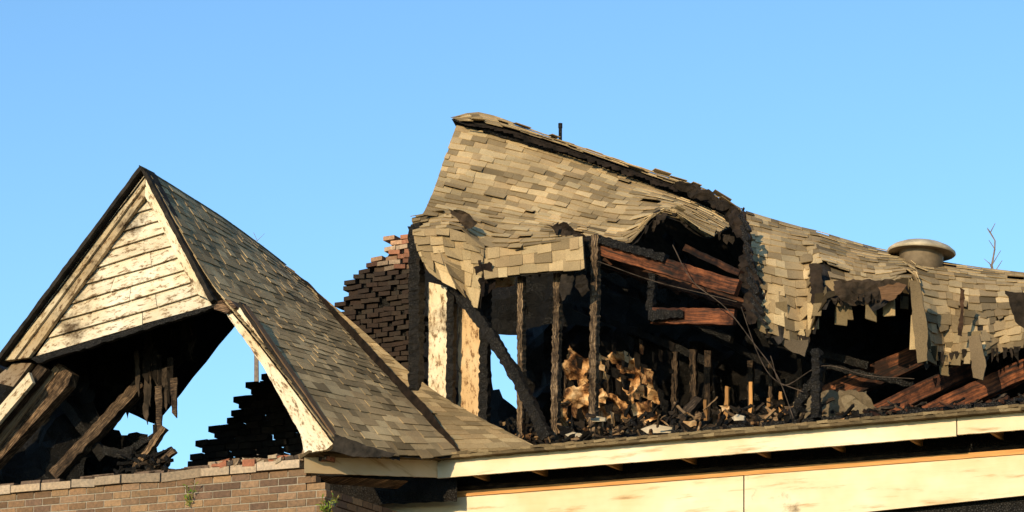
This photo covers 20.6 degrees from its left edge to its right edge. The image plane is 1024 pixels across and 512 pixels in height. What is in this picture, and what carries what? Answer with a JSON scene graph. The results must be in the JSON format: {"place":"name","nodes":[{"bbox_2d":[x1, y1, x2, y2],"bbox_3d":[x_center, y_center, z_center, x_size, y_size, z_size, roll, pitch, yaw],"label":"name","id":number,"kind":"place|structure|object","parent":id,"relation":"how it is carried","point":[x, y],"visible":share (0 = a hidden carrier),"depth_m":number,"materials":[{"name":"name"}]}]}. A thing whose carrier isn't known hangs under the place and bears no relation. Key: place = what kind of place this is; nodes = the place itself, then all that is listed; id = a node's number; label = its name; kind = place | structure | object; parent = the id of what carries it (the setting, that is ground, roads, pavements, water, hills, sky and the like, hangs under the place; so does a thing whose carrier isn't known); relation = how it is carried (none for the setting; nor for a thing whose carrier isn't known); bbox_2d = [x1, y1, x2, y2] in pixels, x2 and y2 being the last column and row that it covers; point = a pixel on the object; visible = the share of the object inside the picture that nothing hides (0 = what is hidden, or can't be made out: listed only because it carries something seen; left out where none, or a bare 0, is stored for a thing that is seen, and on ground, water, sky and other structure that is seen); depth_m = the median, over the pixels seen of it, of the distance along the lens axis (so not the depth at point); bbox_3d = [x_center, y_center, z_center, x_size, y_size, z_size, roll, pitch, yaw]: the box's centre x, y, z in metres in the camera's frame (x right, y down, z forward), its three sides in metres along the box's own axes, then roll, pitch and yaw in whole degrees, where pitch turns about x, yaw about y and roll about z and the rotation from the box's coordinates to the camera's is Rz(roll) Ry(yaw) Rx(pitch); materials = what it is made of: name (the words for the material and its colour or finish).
{"place":"outdoors","nodes":[
{"label":"outdoors","id":0,"kind":"place"},
{"bbox_2d":[0,0,1023,468],"label":"sky","id":1,"kind":"structure","parent":0,"point":[319,128],"materials":[{"name":"blue"}]},
{"label":"ground","id":2,"kind":"structure","parent":0,"visible":0},
{"bbox_2d":[0,234,428,511],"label":"brick walls","id":3,"kind":"structure","parent":2,"relation":"on","point":[235,447],"depth_m":28.45,"materials":[{"name":"brown brick"}]},
{"bbox_2d":[0,473,335,511],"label":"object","id":4,"kind":"object","parent":3,"relation":"attached to","point":[313,474],"visible":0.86,"depth_m":27.66,"materials":[{"name":"brown brick"}]},
{"bbox_2d":[183,481,198,506],"bbox_3d":[-3.157,2.336,27.625,0.101,0.240,0.221,12,-18,-38],"label":"weed plant","id":5,"kind":"object","parent":3,"relation":"attached to","point":[185,498],"visible":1,"depth_m":27.64,"materials":[{"name":"green plant"}]},
{"bbox_2d":[315,493,339,511],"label":"weed plant","id":6,"kind":"object","parent":3,"relation":"attached to","point":[323,507],"visible":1,"depth_m":26.91,"materials":[{"name":"green plant"}]},
{"bbox_2d":[0,283,905,444],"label":"wood trim","id":7,"kind":"structure","parent":3,"relation":"on","point":[889,292],"depth_m":27.63,"materials":[{"name":"beige wood"}]},
{"bbox_2d":[253,232,264,454],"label":"bare tree","id":8,"kind":"object","parent":2,"relation":"on","point":[256,369],"visible":0.21,"depth_m":40.54,"materials":[{"name":"brown plant"}]},
{"bbox_2d":[987,224,1001,268],"bbox_3d":[6.189,4.943,34.867,1.316,11.100,1.473,0,-14,0],"label":"bare tree","id":9,"kind":"object","parent":2,"relation":"on","point":[992,262],"visible":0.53,"depth_m":36.20,"materials":[{"name":"brown plant"}]},
{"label":"body walls","id":10,"kind":"object","parent":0,"visible":0},
{"bbox_2d":[0,123,1023,511],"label":"charred framing","id":11,"kind":"object","parent":10,"relation":"on","point":[106,369],"visible":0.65,"depth_m":29.36,"materials":[{"name":"brown wood"}]},
{"bbox_2d":[0,119,1023,460],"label":"roofing felt","id":12,"kind":"object","parent":11,"relation":"on","point":[204,335],"visible":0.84,"depth_m":28.91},
{"bbox_2d":[0,235,1023,491],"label":"scorched studs","id":13,"kind":"object","parent":11,"relation":"attached to","point":[54,395],"visible":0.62,"depth_m":28.70,"materials":[{"name":"brown wood"}]},
{"bbox_2d":[139,112,1023,461],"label":"shingle roof","id":14,"kind":"structure","parent":11,"relation":"on","point":[353,390],"depth_m":28.81,"materials":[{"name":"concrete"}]},
{"bbox_2d":[0,176,479,452],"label":"gable siding and trim","id":15,"kind":"object","parent":14,"relation":"on","point":[133,269],"visible":0.91,"depth_m":28.58,"materials":[{"name":"white paint"}]},
{"bbox_2d":[887,238,955,269],"bbox_3d":[4.195,0.108,28.810,0.697,0.543,0.700,0,-14,0],"label":"roof vent","id":16,"kind":"object","parent":14,"relation":"on","point":[927,252],"visible":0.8,"depth_m":28.63,"materials":[{"name":"metal"}]},
{"bbox_2d":[494,277,850,443],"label":"drywall remnants","id":17,"kind":"object","parent":11,"relation":"attached to","point":[576,398],"visible":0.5,"depth_m":29.45,"materials":[{"name":"beige"}]},
{"bbox_2d":[597,245,913,417],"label":"loose wires","id":18,"kind":"object","parent":11,"relation":"attached to","point":[751,336],"visible":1,"depth_m":27.54,"materials":[{"name":"rubber"}]},
{"bbox_2d":[600,244,1023,415],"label":"rafters","id":19,"kind":"object","parent":11,"relation":"attached to","point":[902,363],"visible":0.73,"depth_m":28.19,"materials":[{"name":"brown wood"}]},
{"bbox_2d":[304,412,1023,511],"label":"fascia","id":20,"kind":"structure","parent":10,"relation":"attached to","point":[887,487],"depth_m":27.07,"materials":[{"name":"paint"}]},
{"bbox_2d":[457,382,1023,496],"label":"raw lumber","id":21,"kind":"object","parent":20,"relation":"on","point":[842,449],"visible":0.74,"depth_m":27.38,"materials":[{"name":"beige wood"}]}
]}

